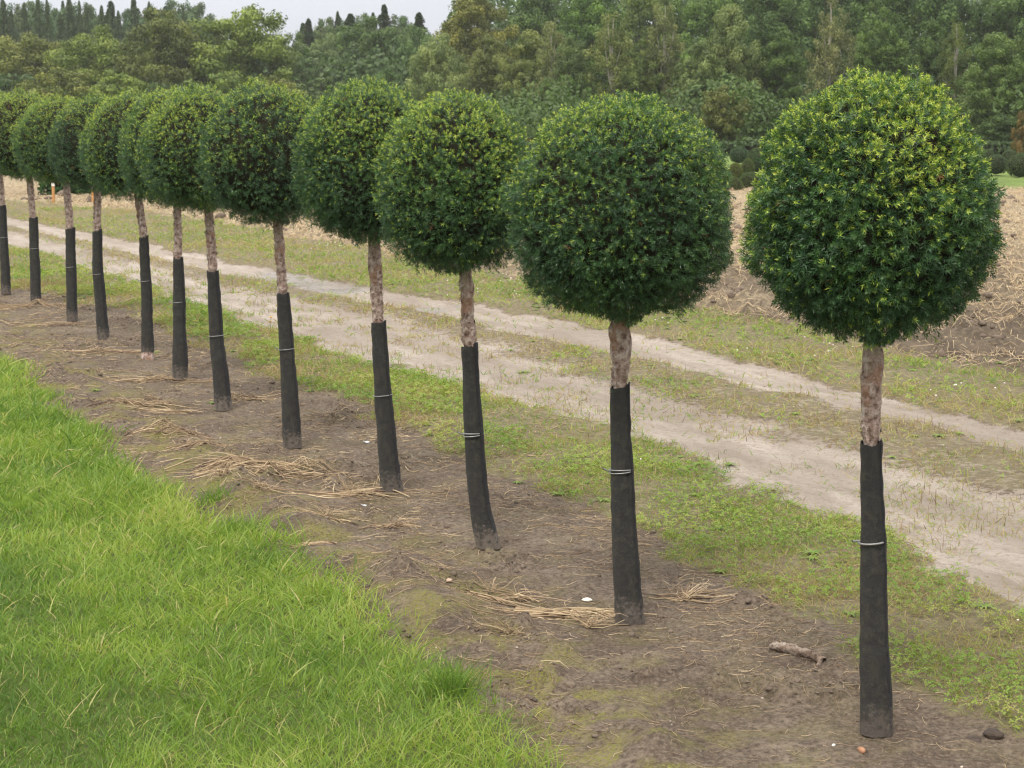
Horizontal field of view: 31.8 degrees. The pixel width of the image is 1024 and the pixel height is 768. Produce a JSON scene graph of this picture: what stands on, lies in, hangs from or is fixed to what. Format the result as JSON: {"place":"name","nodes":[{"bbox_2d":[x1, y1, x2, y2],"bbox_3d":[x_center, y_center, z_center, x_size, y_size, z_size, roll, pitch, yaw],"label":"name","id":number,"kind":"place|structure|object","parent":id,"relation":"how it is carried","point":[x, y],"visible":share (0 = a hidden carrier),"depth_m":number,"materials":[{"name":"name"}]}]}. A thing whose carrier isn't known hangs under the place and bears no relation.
{"place":"outdoors","nodes":[
{"label":"outdoors","id":0,"kind":"place"},
{"bbox_2d":[0,345,601,767],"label":"grass","id":1,"kind":"structure","parent":0,"point":[14,443],"depth_m":6.04,"materials":[{"name":"plant"}]},
{"bbox_2d":[0,0,1011,84],"label":"sky","id":2,"kind":"structure","parent":0,"point":[434,12],"materials":[{"name":"white"}]},
{"bbox_2d":[0,289,1023,767],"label":"soil","id":3,"kind":"structure","parent":0,"point":[656,747],"depth_m":6.42,"materials":[{"name":"soil"}]},
{"bbox_2d":[0,91,10,294],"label":"yew standard","id":4,"kind":"object","parent":3,"relation":"on","point":[5,278],"visible":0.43,"depth_m":16.81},
{"bbox_2d":[0,86,45,302],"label":"yew standard","id":5,"kind":"object","parent":3,"relation":"on","point":[12,109],"visible":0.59,"depth_m":15.61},
{"bbox_2d":[0,293,85,309],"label":"straw heap","id":6,"kind":"object","parent":3,"relation":"on","point":[16,305],"visible":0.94,"depth_m":15.81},
{"bbox_2d":[8,92,83,321],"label":"yew standard","id":7,"kind":"object","parent":3,"relation":"on","point":[31,135],"visible":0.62,"depth_m":14.50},
{"bbox_2d":[43,92,113,340],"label":"yew standard","id":8,"kind":"object","parent":3,"relation":"on","point":[65,139],"visible":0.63,"depth_m":13.33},
{"bbox_2d":[46,346,160,354],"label":"straw heap","id":9,"kind":"object","parent":3,"relation":"on","point":[105,350],"visible":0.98,"depth_m":13.01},
{"bbox_2d":[76,86,153,359],"bbox_3d":[-2.625,-1.095,12.516,0.772,1.932,0.769,0,9,0],"label":"yew standard","id":10,"kind":"object","parent":3,"relation":"on","point":[101,143],"visible":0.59,"depth_m":12.29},
{"bbox_2d":[82,390,193,409],"bbox_3d":[-2.251,0.088,10.694,0.651,0.107,0.563,-6,11,-32],"label":"straw heap","id":11,"kind":"object","parent":3,"relation":"on","point":[149,401],"visible":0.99,"depth_m":10.66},
{"bbox_2d":[92,368,212,383],"bbox_3d":[-2.292,-0.053,11.809,0.861,0.049,0.407,1,9,7],"label":"straw heap","id":12,"kind":"object","parent":3,"relation":"on","point":[156,378],"visible":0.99,"depth_m":11.69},
{"bbox_2d":[115,85,203,380],"bbox_3d":[-2.154,-0.951,11.560,0.760,1.931,0.753,0,9,0],"label":"yew standard","id":13,"kind":"object","parent":3,"relation":"on","point":[137,118],"visible":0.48,"depth_m":11.48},
{"bbox_2d":[116,415,211,439],"bbox_3d":[-1.857,0.236,9.653,0.523,0.120,0.203,-1,9,-6],"label":"straw heap","id":14,"kind":"object","parent":3,"relation":"on","point":[169,425],"visible":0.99,"depth_m":9.66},
{"bbox_2d":[125,405,210,413],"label":"straw heap","id":15,"kind":"object","parent":3,"relation":"on","point":[168,411],"visible":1,"depth_m":10.49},
{"bbox_2d":[133,82,231,410],"bbox_3d":[-1.795,-0.776,10.446,0.775,1.940,0.781,0,9,0],"label":"yew standard","id":16,"kind":"object","parent":3,"relation":"on","point":[170,143],"visible":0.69,"depth_m":10.20,"materials":[{"name":"plant"}]},
{"bbox_2d":[166,433,226,449],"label":"straw heap","id":17,"kind":"object","parent":3,"relation":"on","point":[191,443],"visible":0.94,"depth_m":9.35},
{"bbox_2d":[182,478,243,506],"bbox_3d":[-1.347,0.480,8.100,0.242,0.147,0.316,4,10,22],"label":"grass tuft","id":18,"kind":"object","parent":3,"relation":"on","point":[216,493],"visible":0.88,"depth_m":8.09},
{"bbox_2d":[193,73,316,448],"bbox_3d":[-1.252,-0.609,9.296,0.750,1.968,0.758,0,9,0],"label":"yew standard","id":19,"kind":"object","parent":3,"relation":"on","point":[245,162],"visible":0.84,"depth_m":9.03,"materials":[{"name":"plant"}]},
{"bbox_2d":[160,443,360,491],"bbox_3d":[-1.184,0.392,8.699,0.906,0.152,0.976,-4,10,-24],"label":"straw heap","id":20,"kind":"object","parent":3,"relation":"on","point":[280,468],"visible":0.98,"depth_m":8.70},
{"bbox_2d":[292,503,359,525],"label":"straw heap","id":21,"kind":"object","parent":3,"relation":"on","point":[329,515],"visible":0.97,"depth_m":7.72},
{"bbox_2d":[287,74,419,492],"bbox_3d":[-0.645,-0.430,8.185,0.717,1.934,0.705,0,9,0],"label":"yew standard","id":22,"kind":"object","parent":3,"relation":"on","point":[342,140],"visible":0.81,"depth_m":7.93,"materials":[{"name":"plant"}]},
{"bbox_2d":[268,470,446,502],"bbox_3d":[-0.722,0.480,8.336,0.794,0.085,0.441,5,10,29],"label":"straw heap","id":23,"kind":"object","parent":3,"relation":"on","point":[352,492],"visible":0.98,"depth_m":8.30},
{"bbox_2d":[354,513,422,529],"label":"straw heap","id":24,"kind":"object","parent":3,"relation":"on","point":[397,525],"visible":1,"depth_m":7.62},
{"bbox_2d":[400,644,499,705],"bbox_3d":[-0.187,0.882,5.462,0.366,0.171,0.361,-6,11,-36],"label":"grass tuft","id":25,"kind":"object","parent":3,"relation":"on","point":[450,675],"visible":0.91,"depth_m":5.45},
{"bbox_2d":[371,85,536,550],"bbox_3d":[-0.216,-0.234,7.137,0.676,1.877,0.676,0,9,0],"label":"yew standard","id":26,"kind":"object","parent":3,"relation":"on","point":[445,174],"visible":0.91,"depth_m":6.89,"materials":[{"name":"plant"}]},
{"bbox_2d":[0,190,1023,767],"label":"soil clods","id":27,"kind":"object","parent":3,"relation":"on","point":[732,294],"visible":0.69,"depth_m":7.35,"materials":[{"name":"soil"}]},
{"bbox_2d":[0,274,1023,767],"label":"twig litter","id":28,"kind":"object","parent":3,"relation":"on","point":[462,562],"visible":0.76,"depth_m":7.73,"materials":[{"name":"wood"}]},
{"bbox_2d":[454,563,570,607],"bbox_3d":[0.008,0.729,6.561,0.467,0.114,0.281,3,10,20],"label":"straw heap","id":29,"kind":"object","parent":3,"relation":"on","point":[486,596],"visible":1,"depth_m":6.52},
{"bbox_2d":[452,582,656,639],"bbox_3d":[0.093,0.796,6.270,0.612,0.087,0.671,7,11,38],"label":"straw heap","id":30,"kind":"object","parent":3,"relation":"on","point":[560,612],"visible":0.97,"depth_m":6.33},
{"bbox_2d":[500,89,736,624],"bbox_3d":[0.358,-0.063,6.132,0.801,1.863,0.820,0,9,0],"label":"yew standard","id":31,"kind":"object","parent":3,"relation":"on","point":[617,211],"visible":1,"depth_m":5.83,"materials":[{"name":"plant"}]},
{"bbox_2d":[642,572,760,603],"bbox_3d":[0.662,0.751,6.589,0.467,0.067,0.269,7,11,38],"label":"straw heap","id":32,"kind":"object","parent":3,"relation":"on","point":[686,596],"visible":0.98,"depth_m":6.57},
{"bbox_2d":[769,641,825,666],"bbox_3d":[0.936,0.876,5.875,0.069,0.042,0.233,-5,10,-31],"label":"broken branch","id":33,"kind":"object","parent":3,"relation":"on","point":[795,650],"visible":1,"depth_m":5.87,"materials":[{"name":"brown wood"}]},
{"bbox_2d":[736,64,1008,737],"bbox_3d":[0.983,0.084,5.025,0.728,1.930,0.742,0,9,0],"label":"yew standard","id":34,"kind":"object","parent":3,"relation":"on","point":[874,204],"visible":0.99,"depth_m":4.75,"materials":[{"name":"plant"}]},
{"bbox_2d":[0,198,1023,767],"bbox_3d":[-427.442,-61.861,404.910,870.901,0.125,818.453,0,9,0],"label":"ground","id":35,"kind":"structure","parent":0,"point":[906,374],"depth_m":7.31,"materials":[{"name":"plant"}]},
{"bbox_2d":[10,214,1023,728],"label":"clover","id":36,"kind":"object","parent":35,"relation":"on","point":[600,464],"depth_m":8.81,"materials":[{"name":"plant"}]},
{"bbox_2d":[3,145,1023,371],"bbox_3d":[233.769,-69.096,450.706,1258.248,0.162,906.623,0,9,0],"label":"field","id":37,"kind":"structure","parent":0,"point":[964,331],"depth_m":16.30,"materials":[{"name":"soil"}]},
{"bbox_2d":[0,0,13,44],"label":"spruce tree","id":38,"kind":"object","parent":37,"relation":"on","point":[4,25],"visible":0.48,"depth_m":161.70,"materials":[{"name":"green plant"}]},
{"bbox_2d":[0,73,40,101],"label":"woodland bush","id":39,"kind":"object","parent":37,"relation":"on","point":[6,84],"visible":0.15,"depth_m":95.42,"materials":[{"name":"green plant"}]},
{"bbox_2d":[9,0,35,42],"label":"spruce tree","id":40,"kind":"object","parent":37,"relation":"on","point":[17,17],"visible":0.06,"depth_m":167.85,"materials":[{"name":"green plant"}]},
{"bbox_2d":[17,2,33,44],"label":"spruce tree","id":41,"kind":"object","parent":37,"relation":"on","point":[24,24],"visible":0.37,"depth_m":161.74,"materials":[{"name":"green plant"}]},
{"bbox_2d":[31,0,44,53],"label":"spruce tree","id":42,"kind":"object","parent":37,"relation":"on","point":[37,11],"visible":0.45,"depth_m":161.69,"materials":[{"name":"green plant"}]},
{"bbox_2d":[0,30,80,92],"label":"oak tree","id":43,"kind":"object","parent":37,"relation":"on","point":[29,62],"visible":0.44,"depth_m":108.77,"materials":[{"name":"green plant"}]},
{"bbox_2d":[42,0,55,49],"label":"spruce tree","id":44,"kind":"object","parent":37,"relation":"on","point":[47,32],"visible":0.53,"depth_m":161.79,"materials":[{"name":"green plant"}]},
{"bbox_2d":[8,65,91,101],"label":"woodland bush","id":45,"kind":"object","parent":37,"relation":"on","point":[61,77],"visible":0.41,"depth_m":93.63,"materials":[{"name":"green plant"}]},
{"bbox_2d":[61,0,78,49],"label":"spruce tree","id":46,"kind":"object","parent":37,"relation":"on","point":[70,24],"visible":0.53,"depth_m":161.71,"materials":[{"name":"green plant"}]},
{"bbox_2d":[37,176,108,195],"bbox_3d":[-8.188,-4.137,35.390,1.875,0.880,2.437,0,9,0],"label":"hedge","id":47,"kind":"object","parent":37,"relation":"on","point":[47,188],"visible":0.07,"depth_m":34.34,"materials":[{"name":"green plant"}]},
{"bbox_2d":[41,24,153,93],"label":"oak tree","id":48,"kind":"object","parent":37,"relation":"on","point":[84,49],"visible":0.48,"depth_m":105.33,"materials":[{"name":"green plant"}]},
{"bbox_2d":[74,70,150,102],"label":"woodland bush","id":49,"kind":"object","parent":37,"relation":"on","point":[107,86],"visible":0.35,"depth_m":93.01,"materials":[{"name":"green plant"}]},
{"bbox_2d":[124,0,147,53],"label":"spruce tree","id":50,"kind":"object","parent":37,"relation":"on","point":[134,15],"visible":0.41,"depth_m":161.64,"materials":[{"name":"green plant"}]},
{"bbox_2d":[110,5,213,95],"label":"oak tree","id":51,"kind":"object","parent":37,"relation":"on","point":[159,32],"visible":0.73,"depth_m":101.27,"materials":[{"name":"green plant"}]},
{"bbox_2d":[185,2,223,49],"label":"oak tree","id":52,"kind":"object","parent":37,"relation":"on","point":[201,6],"visible":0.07,"depth_m":168.16,"materials":[{"name":"green plant"}]},
{"bbox_2d":[179,72,256,102],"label":"woodland bush","id":53,"kind":"object","parent":37,"relation":"on","point":[225,83],"visible":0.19,"depth_m":92.45,"materials":[{"name":"green plant"}]},
{"bbox_2d":[170,3,301,95],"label":"oak tree","id":54,"kind":"object","parent":37,"relation":"on","point":[244,49],"visible":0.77,"depth_m":102.85,"materials":[{"name":"green plant"}]},
{"bbox_2d":[243,75,305,108],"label":"woodland bush","id":55,"kind":"object","parent":37,"relation":"on","point":[280,82],"visible":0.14,"depth_m":94.34,"materials":[{"name":"green plant"}]},
{"bbox_2d":[263,31,327,94],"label":"oak tree","id":56,"kind":"object","parent":37,"relation":"on","point":[301,48],"visible":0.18,"depth_m":113.88,"materials":[{"name":"green plant"}]},
{"bbox_2d":[299,18,316,55],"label":"spruce tree","id":57,"kind":"object","parent":37,"relation":"on","point":[308,35],"visible":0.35,"depth_m":147.10,"materials":[{"name":"green plant"}]},
{"bbox_2d":[297,39,339,84],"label":"oak tree","id":58,"kind":"object","parent":37,"relation":"on","point":[327,51],"visible":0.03,"depth_m":123.44,"materials":[{"name":"green plant"}]},
{"bbox_2d":[292,76,345,111],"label":"woodland bush","id":59,"kind":"object","parent":37,"relation":"on","point":[329,82],"visible":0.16,"depth_m":98.42,"materials":[{"name":"green plant"}]},
{"bbox_2d":[312,16,338,41],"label":"oak tree","id":60,"kind":"object","parent":37,"relation":"on","point":[322,32],"visible":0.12,"depth_m":148.74,"materials":[{"name":"green plant"}]},
{"bbox_2d":[308,26,342,50],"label":"oak tree","id":61,"kind":"object","parent":37,"relation":"on","point":[329,37],"visible":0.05,"depth_m":131.23,"materials":[{"name":"green plant"}]},
{"bbox_2d":[320,15,409,82],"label":"oak tree","id":62,"kind":"object","parent":37,"relation":"on","point":[355,40],"visible":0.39,"depth_m":117.08,"materials":[{"name":"green plant"}]},
{"bbox_2d":[342,67,419,100],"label":"woodland bush","id":63,"kind":"object","parent":37,"relation":"on","point":[386,74],"visible":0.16,"depth_m":96.28,"materials":[{"name":"green plant"}]},
{"bbox_2d":[374,4,396,35],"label":"spruce tree","id":64,"kind":"object","parent":37,"relation":"on","point":[383,20],"visible":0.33,"depth_m":142.08,"materials":[{"name":"green plant"}]},
{"bbox_2d":[386,22,428,51],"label":"oak tree","id":65,"kind":"object","parent":37,"relation":"on","point":[403,34],"visible":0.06,"depth_m":129.46,"materials":[{"name":"green plant"}]},
{"bbox_2d":[390,27,445,84],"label":"oak tree","id":66,"kind":"object","parent":37,"relation":"on","point":[401,49],"visible":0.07,"depth_m":115.31,"materials":[{"name":"green plant"}]},
{"bbox_2d":[402,33,471,110],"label":"oak tree","id":67,"kind":"object","parent":37,"relation":"on","point":[426,58],"visible":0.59,"depth_m":84.26,"materials":[{"name":"green plant"}]},
{"bbox_2d":[432,0,520,96],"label":"woodland tree","id":68,"kind":"object","parent":37,"relation":"on","point":[458,25],"visible":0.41,"depth_m":103.31,"materials":[{"name":"green plant"}]},
{"bbox_2d":[459,33,519,104],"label":"woodland tree","id":69,"kind":"object","parent":37,"relation":"on","point":[481,58],"visible":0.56,"depth_m":82.29,"materials":[{"name":"green plant"}]},
{"bbox_2d":[1,0,1020,97],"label":"woods","id":70,"kind":"object","parent":37,"relation":"on","point":[331,70],"visible":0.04,"depth_m":113.22,"materials":[{"name":"green plant"}]},
{"bbox_2d":[2,70,1023,151],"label":"undergrowth","id":71,"kind":"object","parent":37,"relation":"on","point":[531,120],"visible":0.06,"depth_m":64.45,"materials":[{"name":"green plant"}]},
{"bbox_2d":[4,183,1023,379],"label":"straw","id":72,"kind":"object","parent":37,"relation":"on","point":[1013,276],"visible":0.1,"depth_m":18.79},
{"bbox_2d":[493,29,550,108],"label":"woodland tree","id":73,"kind":"object","parent":37,"relation":"on","point":[526,47],"visible":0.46,"depth_m":78.34,"materials":[{"name":"green plant"}]},
{"bbox_2d":[499,0,579,77],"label":"woodland tree","id":74,"kind":"object","parent":37,"relation":"on","point":[531,17],"visible":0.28,"depth_m":104.90,"materials":[{"name":"green plant"}]},
{"bbox_2d":[524,18,570,106],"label":"birch tree","id":75,"kind":"object","parent":37,"relation":"on","point":[552,57],"visible":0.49,"depth_m":74.57,"materials":[{"name":"green plant"}]},
{"bbox_2d":[543,35,604,111],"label":"woodland tree","id":76,"kind":"object","parent":37,"relation":"on","point":[574,64],"visible":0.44,"depth_m":72.40,"materials":[{"name":"green plant"}]},
{"bbox_2d":[552,0,628,85],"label":"woodland tree","id":77,"kind":"object","parent":37,"relation":"on","point":[583,28],"visible":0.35,"depth_m":103.06,"materials":[{"name":"green plant"}]},
{"bbox_2d":[581,12,637,100],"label":"birch tree","id":78,"kind":"object","parent":37,"relation":"on","point":[614,80],"visible":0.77,"depth_m":71.62,"materials":[{"name":"green plant"}]},
{"bbox_2d":[616,37,665,106],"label":"woodland tree","id":79,"kind":"object","parent":37,"relation":"on","point":[637,79],"visible":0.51,"depth_m":70.60,"materials":[{"name":"green plant"}]},
{"bbox_2d":[613,0,692,89],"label":"woodland tree","id":80,"kind":"object","parent":37,"relation":"on","point":[639,13],"visible":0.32,"depth_m":101.05,"materials":[{"name":"green plant"}]},
{"bbox_2d":[642,0,686,111],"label":"birch tree","id":81,"kind":"object","parent":37,"relation":"on","point":[669,27],"visible":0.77,"depth_m":70.58,"materials":[{"name":"green plant"}]},
{"bbox_2d":[670,38,725,136],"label":"woodland tree","id":82,"kind":"object","parent":37,"relation":"on","point":[691,72],"visible":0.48,"depth_m":68.69,"materials":[{"name":"green plant"}]},
{"bbox_2d":[665,0,747,85],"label":"woodland tree","id":83,"kind":"object","parent":37,"relation":"on","point":[701,16],"visible":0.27,"depth_m":99.04,"materials":[{"name":"green plant"}]},
{"bbox_2d":[693,84,755,145],"bbox_3d":[7.414,-9.352,63.385,2.270,2.407,2.398,0,9,0],"label":"woodland bush","id":84,"kind":"object","parent":37,"relation":"on","point":[719,121],"visible":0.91,"depth_m":62.68,"materials":[{"name":"green plant"}]},
{"bbox_2d":[702,3,768,140],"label":"woodland tree","id":85,"kind":"object","parent":37,"relation":"on","point":[719,44],"visible":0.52,"depth_m":70.25,"materials":[{"name":"green plant"}]},
{"bbox_2d":[729,147,747,162],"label":"ball shrub","id":86,"kind":"object","parent":37,"relation":"on","point":[738,154],"visible":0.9,"depth_m":51.43,"materials":[{"name":"green plant"}]},
{"bbox_2d":[746,147,765,171],"bbox_3d":[6.078,-5.564,44.677,0.563,0.624,0.562,0,9,0],"label":"ball shrub","id":87,"kind":"object","parent":37,"relation":"on","point":[755,154],"visible":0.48,"depth_m":44.50,"materials":[{"name":"green plant"}]},
{"bbox_2d":[721,0,808,88],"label":"woodland tree","id":88,"kind":"object","parent":37,"relation":"on","point":[770,16],"visible":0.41,"depth_m":94.96,"materials":[{"name":"green plant"}]},
{"bbox_2d":[741,92,796,137],"bbox_3d":[9.460,-9.541,65.362,2.112,2.163,2.439,-3,10,-21],"label":"woodland bush","id":89,"kind":"object","parent":37,"relation":"on","point":[786,102],"visible":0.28,"depth_m":64.92,"materials":[{"name":"green plant"}]},
{"bbox_2d":[746,25,812,108],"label":"woodland tree","id":90,"kind":"object","parent":37,"relation":"on","point":[779,64],"visible":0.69,"depth_m":70.52,"materials":[{"name":"green plant"}]},
{"bbox_2d":[785,0,869,89],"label":"woodland tree","id":91,"kind":"object","parent":37,"relation":"on","point":[810,11],"visible":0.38,"depth_m":93.42,"materials":[{"name":"green plant"}]},
{"bbox_2d":[801,0,857,95],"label":"birch tree","id":92,"kind":"object","parent":37,"relation":"on","point":[829,56],"visible":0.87,"depth_m":68.66,"materials":[{"name":"green plant"}]},
{"bbox_2d":[702,138,1023,155],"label":"hedge","id":93,"kind":"object","parent":37,"relation":"on","point":[1000,147],"visible":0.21,"depth_m":59.60,"materials":[{"name":"green plant"}]},
{"bbox_2d":[848,5,913,85],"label":"woodland tree","id":94,"kind":"object","parent":37,"relation":"on","point":[888,59],"visible":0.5,"depth_m":70.32,"materials":[{"name":"green plant"}]},
{"bbox_2d":[847,0,938,78],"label":"woodland tree","id":95,"kind":"object","parent":37,"relation":"on","point":[868,15],"visible":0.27,"depth_m":91.37,"materials":[{"name":"green plant"}]},
{"bbox_2d":[907,16,962,112],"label":"woodland tree","id":96,"kind":"object","parent":37,"relation":"on","point":[928,51],"visible":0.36,"depth_m":68.56,"materials":[{"name":"green plant"}]},
{"bbox_2d":[900,0,997,89],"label":"woodland tree","id":97,"kind":"object","parent":37,"relation":"on","point":[943,13],"visible":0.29,"depth_m":89.34,"materials":[{"name":"green plant"}]},
{"bbox_2d":[936,19,971,112],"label":"birch tree","id":98,"kind":"object","parent":37,"relation":"on","point":[954,59],"visible":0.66,"depth_m":66.82,"materials":[{"name":"green plant"}]},
{"bbox_2d":[954,31,1023,135],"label":"woodland tree","id":99,"kind":"object","parent":37,"relation":"on","point":[997,57],"visible":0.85,"depth_m":62.77,"materials":[{"name":"green plant"}]},
{"bbox_2d":[962,0,1023,84],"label":"woodland tree","id":100,"kind":"object","parent":37,"relation":"on","point":[1006,15],"visible":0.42,"depth_m":87.62,"materials":[{"name":"green plant"}]},
{"bbox_2d":[987,154,1007,173],"bbox_3d":[11.753,-5.335,43.702,0.603,0.494,0.599,0,9,0],"label":"ball shrub","id":101,"kind":"object","parent":37,"relation":"on","point":[997,165],"visible":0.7,"depth_m":43.51,"materials":[{"name":"green plant"}]},
{"bbox_2d":[975,112,1023,145],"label":"woodland bush","id":102,"kind":"object","parent":37,"relation":"on","point":[1002,131],"visible":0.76,"depth_m":61.11,"materials":[{"name":"green plant"}]},
{"bbox_2d":[1005,152,1023,176],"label":"ball shrub","id":103,"kind":"object","parent":37,"relation":"on","point":[1014,165],"visible":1,"depth_m":42.53,"materials":[{"name":"green plant"}]},
{"bbox_2d":[1006,20,1023,116],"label":"woodland tree","id":104,"kind":"object","parent":37,"relation":"on","point":[1019,44],"visible":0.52,"depth_m":63.06,"materials":[{"name":"green plant"}]},
{"bbox_2d":[1010,110,1023,152],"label":"woodland bush","id":105,"kind":"object","parent":37,"relation":"on","point":[1017,144],"visible":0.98,"depth_m":55.46,"materials":[{"name":"brown plant"}]},
{"bbox_2d":[7,218,1023,608],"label":"dirt track","id":106,"kind":"structure","parent":0,"point":[809,482],"depth_m":10.73,"materials":[{"name":"soil"}]},
{"bbox_2d":[28,270,1023,616],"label":"rosette weeds","id":107,"kind":"object","parent":106,"relation":"on","point":[986,604],"visible":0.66,"depth_m":9.38,"materials":[{"name":"green plant"}]},
{"bbox_2d":[157,275,1023,610],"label":"weed stubs","id":108,"kind":"object","parent":106,"relation":"on","point":[661,401],"visible":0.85,"depth_m":10.98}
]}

